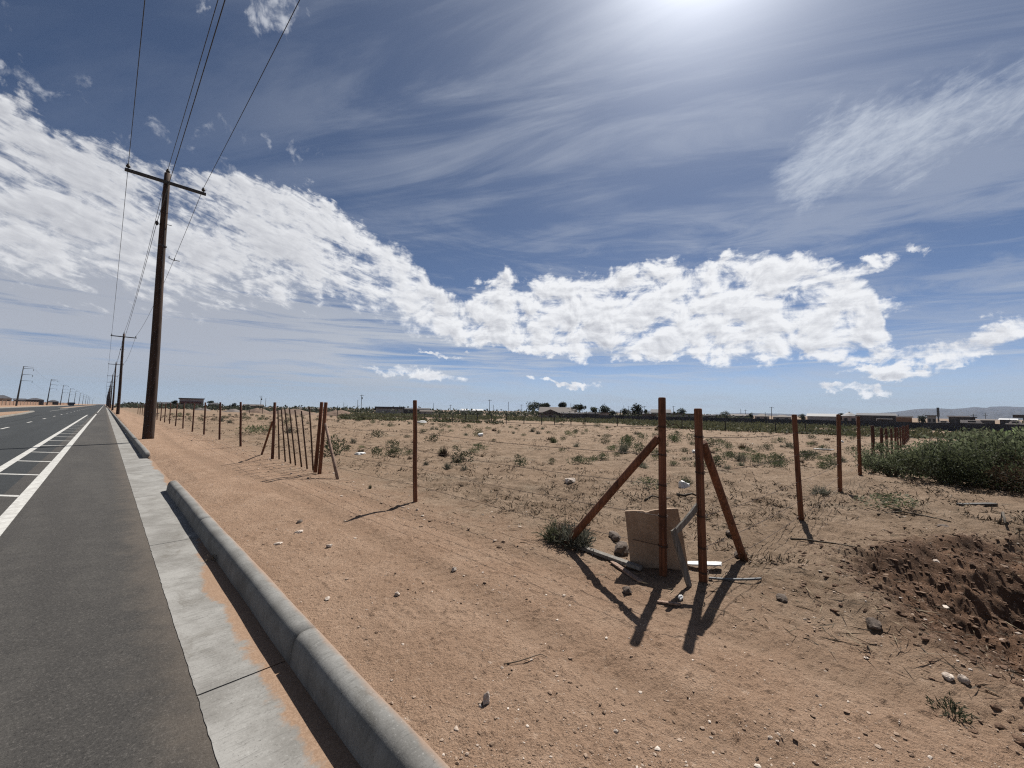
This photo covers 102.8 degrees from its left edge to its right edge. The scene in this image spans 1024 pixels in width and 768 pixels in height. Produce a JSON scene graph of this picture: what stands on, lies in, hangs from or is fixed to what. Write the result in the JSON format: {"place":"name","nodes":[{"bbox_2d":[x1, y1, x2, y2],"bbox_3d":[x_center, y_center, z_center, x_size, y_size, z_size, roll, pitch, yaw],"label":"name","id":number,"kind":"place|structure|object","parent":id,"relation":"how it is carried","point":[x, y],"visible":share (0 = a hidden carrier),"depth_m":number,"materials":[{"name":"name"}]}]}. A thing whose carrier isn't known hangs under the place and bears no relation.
{"place":"outdoors","nodes":[
{"label":"outdoors","id":0,"kind":"place"},
{"bbox_2d":[0,404,103,496],"bbox_3d":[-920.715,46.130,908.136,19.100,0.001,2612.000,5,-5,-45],"label":"road","id":1,"kind":"structure","parent":0,"point":[19,435],"depth_m":22.96,"materials":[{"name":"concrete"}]},
{"bbox_2d":[0,411,34,417],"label":"median","id":2,"kind":"object","parent":1,"relation":"on","point":[16,414],"visible":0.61,"depth_m":54.00,"materials":[{"name":"concrete"}]},
{"bbox_2d":[0,411,28,415],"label":"median soil","id":3,"kind":"structure","parent":2,"relation":"on","point":[7,413],"depth_m":60.09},
{"bbox_2d":[0,409,99,535],"bbox_3d":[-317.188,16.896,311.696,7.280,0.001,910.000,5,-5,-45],"label":"road markings","id":4,"kind":"object","parent":1,"relation":"on","point":[11,512],"visible":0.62,"depth_m":9.40,"materials":[{"name":"paint"}]},
{"bbox_2d":[0,404,218,767],"bbox_3d":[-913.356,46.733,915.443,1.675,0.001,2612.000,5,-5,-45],"label":"road shoulder","id":5,"kind":"object","parent":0,"point":[94,671],"visible":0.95,"depth_m":2.93},
{"bbox_2d":[0,404,1023,767],"bbox_3d":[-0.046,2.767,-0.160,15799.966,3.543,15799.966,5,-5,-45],"label":"ground","id":6,"kind":"structure","parent":0,"point":[204,470],"depth_m":3.42,"materials":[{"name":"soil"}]},
{"bbox_2d":[15,366,33,405],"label":"transmission pole","id":7,"kind":"object","parent":6,"relation":"on","point":[17,398],"visible":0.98,"depth_m":176.71,"materials":[{"name":"metal"}]},
{"bbox_2d":[0,400,66,404],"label":"block wall","id":8,"kind":"structure","parent":6,"relation":"on","point":[5,402],"depth_m":212.72,"materials":[{"name":"brick"}]},
{"bbox_2d":[25,398,43,404],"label":"house","id":9,"kind":"structure","parent":6,"relation":"on","point":[41,401],"depth_m":260.93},
{"bbox_2d":[111,363,119,410],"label":"utility pole","id":10,"kind":"object","parent":6,"relation":"on","point":[112,407],"visible":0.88,"depth_m":103.98,"materials":[{"name":"wood"}]},
{"bbox_2d":[111,332,136,413],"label":"utility pole","id":11,"kind":"object","parent":6,"relation":"on","point":[122,349],"visible":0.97,"depth_m":61.12,"materials":[{"name":"wood"}]},
{"bbox_2d":[105,0,144,397],"bbox_3d":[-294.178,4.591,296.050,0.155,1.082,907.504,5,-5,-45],"label":"power line","id":12,"kind":"object","parent":11,"relation":"attached to","point":[130,144],"visible":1,"depth_m":14.84,"materials":[{"name":"metal"}]},
{"bbox_2d":[113,0,217,373],"bbox_3d":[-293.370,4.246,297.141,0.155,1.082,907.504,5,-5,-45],"label":"power line","id":13,"kind":"object","parent":11,"relation":"attached to","point":[178,135],"visible":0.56,"depth_m":14.66,"materials":[{"name":"metal"}]},
{"bbox_2d":[106,0,225,398],"bbox_3d":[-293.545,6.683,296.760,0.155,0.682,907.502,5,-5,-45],"label":"power line","id":14,"kind":"object","parent":11,"relation":"attached to","point":[183,137],"visible":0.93,"depth_m":11.30,"materials":[{"name":"metal"}]},
{"bbox_2d":[112,0,299,388],"bbox_3d":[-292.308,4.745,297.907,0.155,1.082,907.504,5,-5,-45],"label":"power line","id":15,"kind":"object","parent":11,"relation":"attached to","point":[230,136],"visible":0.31,"depth_m":14.20,"materials":[{"name":"metal"}]},
{"bbox_2d":[106,406,150,457],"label":"kerb","id":16,"kind":"structure","parent":6,"relation":"on","point":[143,450],"depth_m":16.93,"materials":[{"name":"concrete"}]},
{"bbox_2d":[124,163,205,438],"bbox_3d":[-15.957,-3.456,18.402,2.850,12.972,0.485,5,-5,-45],"label":"utility pole","id":17,"kind":"object","parent":6,"relation":"on","point":[148,431],"visible":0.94,"depth_m":18.30,"materials":[{"name":"brown wood"}]},
{"bbox_2d":[178,398,204,407],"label":"house","id":18,"kind":"structure","parent":6,"relation":"on","point":[189,401],"depth_m":249.34,"materials":[{"name":"grey"}]},
{"bbox_2d":[218,402,220,439],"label":"fence post","id":19,"kind":"object","parent":6,"relation":"on","point":[219,435],"visible":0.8,"depth_m":18.15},
{"bbox_2d":[106,408,361,767],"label":"gutter","id":20,"kind":"object","parent":6,"relation":"on","point":[259,708],"visible":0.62,"depth_m":2.65,"materials":[{"name":"concrete"}]},
{"bbox_2d":[239,402,241,446],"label":"fence post","id":21,"kind":"object","parent":6,"relation":"on","point":[240,433],"visible":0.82,"depth_m":15.27,"materials":[{"name":"wood"}]},
{"bbox_2d":[235,425,275,433],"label":"shrub","id":22,"kind":"object","parent":6,"relation":"on","point":[260,427],"visible":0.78,"depth_m":21.98,"materials":[{"name":"green plant"}]},
{"bbox_2d":[246,408,269,412],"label":"soil heap","id":23,"kind":"object","parent":6,"relation":"on","point":[257,410],"visible":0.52,"depth_m":123.34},
{"bbox_2d":[261,402,275,458],"bbox_3d":[-7.355,1.513,12.258,0.108,1.922,1.543,4,-5,-43],"label":"brace post","id":24,"kind":"object","parent":6,"relation":"on","point":[272,424],"visible":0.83,"depth_m":11.74,"materials":[{"name":"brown wood"}]},
{"bbox_2d":[265,409,316,414],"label":"soil heap","id":25,"kind":"object","parent":6,"relation":"on","point":[298,411],"visible":0.49,"depth_m":106.85,"materials":[{"name":"soil"}]},
{"bbox_2d":[275,402,323,472],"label":"wire gate","id":26,"kind":"structure","parent":6,"relation":"on","point":[314,466],"depth_m":9.95,"materials":[{"name":"brown wood"}]},
{"bbox_2d":[166,480,449,767],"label":"kerb","id":27,"kind":"structure","parent":6,"relation":"on","point":[371,727],"depth_m":2.36,"materials":[{"name":"concrete"}]},
{"bbox_2d":[317,402,338,479],"bbox_3d":[-3.938,1.343,8.831,0.141,1.902,1.056,5,-5,-45],"label":"brace post","id":28,"kind":"object","parent":6,"relation":"on","point":[324,426],"visible":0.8,"depth_m":9.11,"materials":[{"name":"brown wood"}]},
{"bbox_2d":[319,434,348,456],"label":"shrub","id":29,"kind":"object","parent":6,"relation":"on","point":[333,446],"visible":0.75,"depth_m":12.86,"materials":[{"name":"green plant"}]},
{"bbox_2d":[316,410,351,415],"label":"soil heap","id":30,"kind":"object","parent":6,"relation":"on","point":[333,413],"visible":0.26,"depth_m":93.27,"materials":[{"name":"soil"}]},
{"bbox_2d":[161,426,533,559],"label":"gravel","id":31,"kind":"structure","parent":6,"relation":"on","point":[495,540],"depth_m":7.08,"materials":[{"name":"gravel"}]},
{"bbox_2d":[370,447,389,458],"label":"shrub","id":32,"kind":"object","parent":6,"relation":"on","point":[378,450],"visible":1,"depth_m":12.54,"materials":[{"name":"green plant"}]},
{"bbox_2d":[375,406,404,413],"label":"canopy shed","id":33,"kind":"structure","parent":6,"relation":"on","point":[383,409],"depth_m":174.38,"materials":[{"name":"metal"}]},
{"bbox_2d":[413,400,417,501],"bbox_3d":[-1.566,1.226,6.601,0.077,1.931,0.076,-1,-4,0],"label":"fence post","id":34,"kind":"object","parent":6,"relation":"on","point":[415,498],"visible":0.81,"depth_m":6.58,"materials":[{"name":"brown wood"}]},
{"bbox_2d":[325,438,657,484],"bbox_3d":[-1.421,1.081,6.499,7.785,0.046,0.009,-3,-5,43],"label":"barbed wire","id":35,"kind":"object","parent":34,"relation":"attached to","point":[515,466],"visible":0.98,"depth_m":5.02,"materials":[{"name":"metal"}]},
{"bbox_2d":[325,451,657,515],"bbox_3d":[-1.432,1.369,6.482,7.796,0.044,0.007,-3,-5,43],"label":"barbed wire","id":36,"kind":"object","parent":34,"relation":"attached to","point":[504,487],"visible":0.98,"depth_m":5.17,"materials":[{"name":"metal"}]},
{"bbox_2d":[328,426,657,454],"bbox_3d":[-1.411,0.804,6.515,7.774,0.052,0.014,-3,-5,43],"label":"barbed wire","id":37,"kind":"object","parent":34,"relation":"attached to","point":[513,443],"visible":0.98,"depth_m":5.04,"materials":[{"name":"metal"}]},
{"bbox_2d":[403,408,430,413],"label":"shed","id":38,"kind":"structure","parent":6,"relation":"on","point":[407,410],"depth_m":179.17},
{"bbox_2d":[114,401,750,418],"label":"treeline foliage","id":39,"kind":"object","parent":6,"relation":"on","point":[357,410],"visible":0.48,"depth_m":185.65,"materials":[{"name":"green plant"}]},
{"bbox_2d":[451,449,473,463],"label":"shrub","id":40,"kind":"object","parent":6,"relation":"on","point":[461,458],"visible":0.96,"depth_m":11.79,"materials":[{"name":"green plant"}]},
{"bbox_2d":[483,691,489,705],"bbox_3d":[-0.132,1.617,2.104,0.036,0.068,0.041,2,-4,-12],"label":"rock","id":41,"kind":"object","parent":6,"relation":"on","point":[486,697],"visible":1,"depth_m":2.09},
{"bbox_2d":[526,400,544,414],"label":"tree","id":42,"kind":"object","parent":6,"relation":"on","point":[536,405],"visible":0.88,"depth_m":199.94,"materials":[{"name":"green plant"}]},
{"bbox_2d":[539,409,560,417],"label":"house","id":43,"kind":"structure","parent":6,"relation":"on","point":[550,413],"depth_m":177.24,"materials":[{"name":"grey"}]},
{"bbox_2d":[531,516,574,544],"bbox_3d":[0.526,1.680,4.738,0.586,0.352,0.553,5,-5,-45],"label":"weed clump","id":44,"kind":"object","parent":6,"relation":"on","point":[549,536],"visible":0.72,"depth_m":4.68,"materials":[{"name":"green plant"}]},
{"bbox_2d":[539,407,577,413],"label":"house","id":45,"kind":"structure","parent":6,"relation":"on","point":[557,409],"depth_m":193.13,"materials":[{"name":"beige"}]},
{"bbox_2d":[560,413,582,418],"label":"shed","id":46,"kind":"structure","parent":6,"relation":"on","point":[574,415],"depth_m":169.52,"materials":[{"name":"white metal"}]},
{"bbox_2d":[552,522,596,550],"bbox_3d":[0.705,1.690,4.550,0.529,0.354,0.487,-1,-4,26],"label":"weed clump","id":47,"kind":"object","parent":6,"relation":"on","point":[583,538],"visible":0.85,"depth_m":4.47,"materials":[{"name":"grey plant"}]},
{"bbox_2d":[156,414,1023,566],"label":"dry stubble","id":48,"kind":"object","parent":6,"relation":"on","point":[778,515],"visible":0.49,"depth_m":7.82,"materials":[{"name":"plant"}]},
{"bbox_2d":[574,544,641,570],"bbox_3d":[0.962,1.756,4.173,0.070,0.038,0.846,4,-5,-37],"label":"plank","id":49,"kind":"object","parent":6,"relation":"on","point":[627,563],"visible":0.93,"depth_m":4.09,"materials":[{"name":"wood"}]},
{"bbox_2d":[201,435,1023,699],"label":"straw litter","id":50,"kind":"object","parent":6,"relation":"on","point":[948,663],"visible":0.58,"depth_m":3.44,"materials":[{"name":"plant"}]},
{"bbox_2d":[561,397,667,576],"bbox_3d":[0.968,1.144,4.234,1.295,1.999,0.104,-3,-5,43],"label":"corner post","id":51,"kind":"object","parent":6,"relation":"on","point":[659,439],"visible":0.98,"depth_m":3.85,"materials":[{"name":"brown wood"}]},
{"bbox_2d":[325,414,652,426],"bbox_3d":[-1.402,0.543,6.531,7.764,0.057,0.019,-3,-5,43],"label":"barbed wire","id":52,"kind":"object","parent":51,"relation":"attached to","point":[513,422],"visible":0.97,"depth_m":5.01,"materials":[{"name":"metal"}]},
{"bbox_2d":[323,463,656,544],"bbox_3d":[-1.442,1.640,6.466,7.806,0.044,0.012,-3,-5,43],"label":"barbed wire","id":53,"kind":"object","parent":51,"relation":"attached to","point":[509,510],"visible":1,"depth_m":5.06,"materials":[{"name":"metal"}]},
{"bbox_2d":[609,531,620,541],"bbox_3d":[1.233,1.825,4.891,0.113,0.086,0.314,1,-4,-6],"label":"rock","id":54,"kind":"object","parent":6,"relation":"on","point":[616,538],"visible":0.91,"depth_m":4.83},
{"bbox_2d":[614,541,628,555],"bbox_3d":[1.174,1.776,4.367,0.157,0.155,0.231,0,-4,16],"label":"rock","id":55,"kind":"object","parent":6,"relation":"on","point":[621,548],"visible":0.89,"depth_m":4.29,"materials":[{"name":"stone"}]},
{"bbox_2d":[610,561,642,582],"bbox_3d":[1.063,1.752,3.825,0.046,0.027,0.480,2,-4,-18],"label":"plank","id":56,"kind":"object","parent":6,"relation":"on","point":[627,572],"visible":0.96,"depth_m":3.79,"materials":[{"name":"wood"}]},
{"bbox_2d":[617,435,638,446],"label":"shrub","id":57,"kind":"object","parent":6,"relation":"on","point":[628,441],"visible":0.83,"depth_m":18.73,"materials":[{"name":"green plant"}]},
{"bbox_2d":[630,403,642,415],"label":"tree","id":58,"kind":"object","parent":6,"relation":"on","point":[637,408],"visible":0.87,"depth_m":183.85,"materials":[{"name":"green plant"}]},
{"bbox_2d":[630,442,644,453],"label":"shrub","id":59,"kind":"object","parent":6,"relation":"on","point":[638,448],"visible":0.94,"depth_m":14.73,"materials":[{"name":"green plant"}]},
{"bbox_2d":[632,477,669,488],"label":"shrub","id":60,"kind":"object","parent":6,"relation":"on","point":[649,480],"visible":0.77,"depth_m":8.26,"materials":[{"name":"green plant"}]},
{"bbox_2d":[625,508,688,570],"bbox_3d":[1.409,1.533,3.977,0.602,0.679,0.085,0,-4,12],"label":"stone slab","id":61,"kind":"object","parent":6,"relation":"on","point":[643,527],"depth_m":3.97,"materials":[{"name":"stone"}]},
{"bbox_2d":[657,600,681,605],"bbox_3d":[1.248,1.740,3.248,0.186,0.015,0.031,0,-4,13],"label":"board","id":62,"kind":"object","parent":6,"relation":"on","point":[668,602],"visible":1,"depth_m":3.24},
{"bbox_2d":[337,411,1022,438],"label":"scrub vegetation","id":63,"kind":"object","parent":6,"relation":"on","point":[766,427],"visible":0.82,"depth_m":66.94,"materials":[{"name":"green plant"}]},
{"bbox_2d":[671,528,691,586],"bbox_3d":[1.470,1.505,3.547,0.199,0.515,0.039,2,-4,-11],"label":"plank","id":64,"kind":"object","parent":6,"relation":"on","point":[681,558],"visible":1,"depth_m":3.54,"materials":[{"name":"wood"}]},
{"bbox_2d":[687,561,721,565],"bbox_3d":[1.855,1.734,3.946,0.308,0.060,0.105,-1,-4,27],"label":"board","id":65,"kind":"object","parent":6,"relation":"on","point":[709,563],"visible":0.65,"depth_m":3.93,"materials":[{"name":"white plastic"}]},
{"bbox_2d":[713,453,726,465],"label":"shrub","id":66,"kind":"object","parent":6,"relation":"on","point":[718,459],"visible":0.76,"depth_m":11.68,"materials":[{"name":"green plant"}]},
{"bbox_2d":[694,408,747,582],"bbox_3d":[2.103,1.198,4.018,1.131,1.896,0.105,4,-5,-40],"label":"corner post","id":67,"kind":"object","parent":6,"relation":"on","point":[702,452],"visible":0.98,"depth_m":3.71,"materials":[{"name":"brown wood"}]},
{"bbox_2d":[675,503,697,533],"bbox_3d":[1.573,1.194,3.656,0.311,0.264,0.030,2,-4,-20],"label":"plank","id":68,"kind":"object","parent":67,"relation":"attached to","point":[684,522],"visible":0.87,"depth_m":3.64,"materials":[{"name":"wood"}]},
{"bbox_2d":[708,464,862,545],"bbox_3d":[21.104,3.433,22.521,54.219,0.801,0.211,5,-5,-44],"label":"barbed wire","id":69,"kind":"object","parent":67,"relation":"attached to","point":[775,514],"visible":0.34,"depth_m":4.92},
{"bbox_2d":[708,472,866,570],"bbox_3d":[21.102,3.643,22.508,54.215,0.801,0.209,5,-5,-44],"label":"barbed wire","id":70,"kind":"object","parent":67,"relation":"attached to","point":[783,527],"visible":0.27,"depth_m":5.09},
{"bbox_2d":[704,427,899,437],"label":"barbed wire","id":71,"kind":"object","parent":67,"relation":"attached to","point":[766,436],"visible":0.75,"depth_m":4.53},
{"bbox_2d":[705,434,908,515],"bbox_3d":[21.106,3.160,22.538,54.223,0.809,0.214,5,-5,-44],"label":"barbed wire","id":72,"kind":"object","parent":67,"relation":"attached to","point":[778,490],"visible":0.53,"depth_m":5.02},
{"bbox_2d":[708,577,761,580],"bbox_3d":[2.004,1.745,3.665,0.469,0.033,0.023,1,-4,4],"label":"metal rod","id":73,"kind":"object","parent":6,"relation":"on","point":[736,579],"visible":0.98,"depth_m":3.66,"materials":[{"name":"metal"}]},
{"bbox_2d":[776,593,787,602],"bbox_3d":[2.186,1.733,3.305,0.083,0.051,0.130,-1,-4,28],"label":"rock","id":74,"kind":"object","parent":6,"relation":"on","point":[783,598],"visible":1,"depth_m":3.28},
{"bbox_2d":[792,414,803,520],"bbox_3d":[4.121,1.342,5.875,0.137,1.803,0.072,1,-4,2],"label":"fence post","id":75,"kind":"object","parent":6,"relation":"on","point":[797,465],"visible":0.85,"depth_m":5.86,"materials":[{"name":"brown wood"}]},
{"bbox_2d":[578,414,1023,431],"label":"screen fence","id":76,"kind":"object","parent":6,"relation":"on","point":[943,426],"visible":0.56,"depth_m":102.70,"materials":[{"name":"metal"}]},
{"bbox_2d":[806,485,830,494],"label":"shrub","id":77,"kind":"object","parent":6,"relation":"on","point":[822,492],"visible":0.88,"depth_m":7.65,"materials":[{"name":"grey plant"}]},
{"bbox_2d":[806,413,835,420],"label":"warehouse","id":78,"kind":"structure","parent":6,"relation":"on","point":[810,416],"depth_m":200.84,"materials":[{"name":"metal"}]},
{"bbox_2d":[790,538,856,547],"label":"twig","id":79,"kind":"object","parent":6,"relation":"on","point":[819,541],"visible":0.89,"depth_m":4.75,"materials":[{"name":"brown wood"}]},
{"bbox_2d":[815,454,836,462],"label":"shrub","id":80,"kind":"object","parent":6,"relation":"on","point":[830,457],"visible":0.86,"depth_m":16.29,"materials":[{"name":"green plant"}]},
{"bbox_2d":[817,459,835,469],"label":"shrub","id":81,"kind":"object","parent":6,"relation":"on","point":[825,465],"visible":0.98,"depth_m":13.11,"materials":[{"name":"green plant"}]},
{"bbox_2d":[836,414,842,491],"bbox_3d":[6.704,1.557,8.366,0.099,1.862,0.081,1,-4,0],"label":"fence post","id":82,"kind":"object","parent":6,"relation":"on","point":[839,453],"visible":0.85,"depth_m":8.36,"materials":[{"name":"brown wood"}]},
{"bbox_2d":[841,412,856,420],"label":"pavilion","id":83,"kind":"structure","parent":6,"relation":"on","point":[848,416],"depth_m":164.92,"materials":[{"name":"white"}]},
{"bbox_2d":[856,416,861,474],"bbox_3d":[9.105,1.762,10.708,0.088,1.825,0.084,3,-4,-30],"label":"fence post","id":84,"kind":"object","parent":6,"relation":"on","point":[859,458],"visible":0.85,"depth_m":10.70,"materials":[{"name":"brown wood"}]},
{"bbox_2d":[865,617,881,630],"bbox_3d":[2.533,1.685,2.857,0.081,0.079,0.126,-1,-4,29],"label":"rock","id":85,"kind":"object","parent":6,"relation":"on","point":[873,623],"visible":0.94,"depth_m":2.84,"materials":[{"name":"stone"}]},
{"bbox_2d":[871,426,875,472],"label":"fence post","id":86,"kind":"object","parent":6,"relation":"on","point":[872,436],"visible":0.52,"depth_m":12.91,"materials":[{"name":"wood"}]},
{"bbox_2d":[855,413,897,421],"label":"warehouse","id":87,"kind":"structure","parent":6,"relation":"on","point":[878,416],"depth_m":160.14,"materials":[{"name":"white metal"}]},
{"bbox_2d":[854,492,919,510],"bbox_3d":[6.071,1.881,6.607,1.005,0.229,0.774,4,-5,-35],"label":"shrub","id":88,"kind":"object","parent":6,"relation":"on","point":[888,498],"visible":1,"depth_m":6.56,"materials":[{"name":"green plant"}]},
{"bbox_2d":[850,439,929,478],"bbox_3d":[10.128,2.012,10.911,1.554,1.083,1.734,5,-5,-45],"label":"bush","id":89,"kind":"object","parent":6,"relation":"on","point":[872,461],"visible":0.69,"depth_m":10.87,"materials":[{"name":"green plant"}]},
{"bbox_2d":[896,416,913,421],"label":"house","id":90,"kind":"structure","parent":6,"relation":"on","point":[903,418],"depth_m":179.33,"materials":[{"name":"brown metal"}]},
{"bbox_2d":[790,525,1023,745],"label":"soil clods","id":91,"kind":"object","parent":6,"relation":"on","point":[1019,740],"visible":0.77,"depth_m":3.64,"materials":[{"name":"soil"}]},
{"bbox_2d":[800,528,1023,653],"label":"soil rubble","id":92,"kind":"object","parent":6,"relation":"on","point":[975,626],"visible":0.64,"depth_m":3.77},
{"bbox_2d":[877,511,950,521],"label":"twig","id":93,"kind":"object","parent":6,"relation":"on","point":[915,514],"visible":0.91,"depth_m":6.21,"materials":[{"name":"brown wood"}]},
{"bbox_2d":[925,415,937,422],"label":"house","id":94,"kind":"structure","parent":6,"relation":"on","point":[931,418],"depth_m":164.62,"materials":[{"name":"white glass"}]},
{"bbox_2d":[886,438,1002,488],"bbox_3d":[10.077,1.819,9.547,2.088,1.149,2.026,5,-5,-45],"label":"bush","id":95,"kind":"object","parent":6,"relation":"on","point":[927,460],"visible":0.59,"depth_m":9.31,"materials":[{"name":"green plant"}]},
{"bbox_2d":[941,672,953,680],"bbox_3d":[2.487,1.669,2.331,0.049,0.036,0.078,-2,-5,34],"label":"rock","id":96,"kind":"object","parent":6,"relation":"on","point":[947,676],"visible":1,"depth_m":2.32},
{"bbox_2d":[924,691,979,723],"bbox_3d":[2.250,1.654,2.087,0.180,0.085,0.203,5,-5,-45],"label":"weed clump","id":97,"kind":"object","parent":6,"relation":"on","point":[958,712],"visible":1,"depth_m":2.10,"materials":[{"name":"green plant"}]},
{"bbox_2d":[909,436,1005,479],"bbox_3d":[12.083,2.091,11.138,2.296,1.450,2.197,5,-5,-45],"label":"bush","id":98,"kind":"object","parent":6,"relation":"on","point":[953,444],"visible":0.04,"depth_m":11.38,"materials":[{"name":"green plant"}]},
{"bbox_2d":[947,416,969,422],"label":"house","id":99,"kind":"structure","parent":6,"relation":"on","point":[954,419],"depth_m":169.88,"materials":[{"name":"white metal"}]},
{"bbox_2d":[957,674,970,684],"bbox_3d":[2.531,1.655,2.288,0.045,0.044,0.054,1,-4,-6],"label":"rock","id":100,"kind":"object","parent":6,"relation":"on","point":[964,679],"visible":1,"depth_m":2.28,"materials":[{"name":"stone"}]},
{"bbox_2d":[912,426,1017,481],"bbox_3d":[14.361,2.151,12.432,3.213,1.778,3.395,5,-5,-45],"label":"bush","id":101,"kind":"object","parent":6,"relation":"on","point":[948,434],"visible":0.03,"depth_m":12.97,"materials":[{"name":"green plant"}]},
{"bbox_2d":[956,502,997,505],"bbox_3d":[8.165,2.108,7.169,0.890,0.051,0.094,2,-4,-13],"label":"board","id":102,"kind":"object","parent":6,"relation":"on","point":[984,503],"visible":0.91,"depth_m":7.14,"materials":[{"name":"wood"}]},
{"bbox_2d":[933,434,1023,491],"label":"bush","id":103,"kind":"object","parent":6,"relation":"on","point":[988,459],"visible":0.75,"depth_m":8.71,"materials":[{"name":"green plant"}]},
{"bbox_2d":[948,417,1023,480],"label":"bush","id":104,"kind":"object","parent":6,"relation":"on","point":[1019,436],"visible":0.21,"depth_m":9.94,"materials":[{"name":"green plant"}]},
{"bbox_2d":[975,448,1023,497],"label":"bush","id":105,"kind":"object","parent":6,"relation":"on","point":[1006,474],"visible":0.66,"depth_m":8.18,"materials":[{"name":"green plant"}]},
{"bbox_2d":[988,427,1023,451],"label":"bush","id":106,"kind":"object","parent":6,"relation":"on","point":[1001,430],"visible":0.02,"depth_m":11.68,"materials":[{"name":"green plant"}]},
{"bbox_2d":[0,0,1023,414],"label":"sky","id":107,"kind":"structure","parent":0,"point":[712,206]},
{"bbox_2d":[713,413,805,415],"bbox_3d":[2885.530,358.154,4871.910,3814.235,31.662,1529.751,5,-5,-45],"label":"hills","id":108,"kind":"structure","parent":0,"point":[768,414],"depth_m":4905.76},
{"bbox_2d":[886,406,1023,419],"bbox_3d":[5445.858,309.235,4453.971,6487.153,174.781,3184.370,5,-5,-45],"label":"hills","id":109,"kind":"structure","parent":0,"point":[998,412],"depth_m":4372.95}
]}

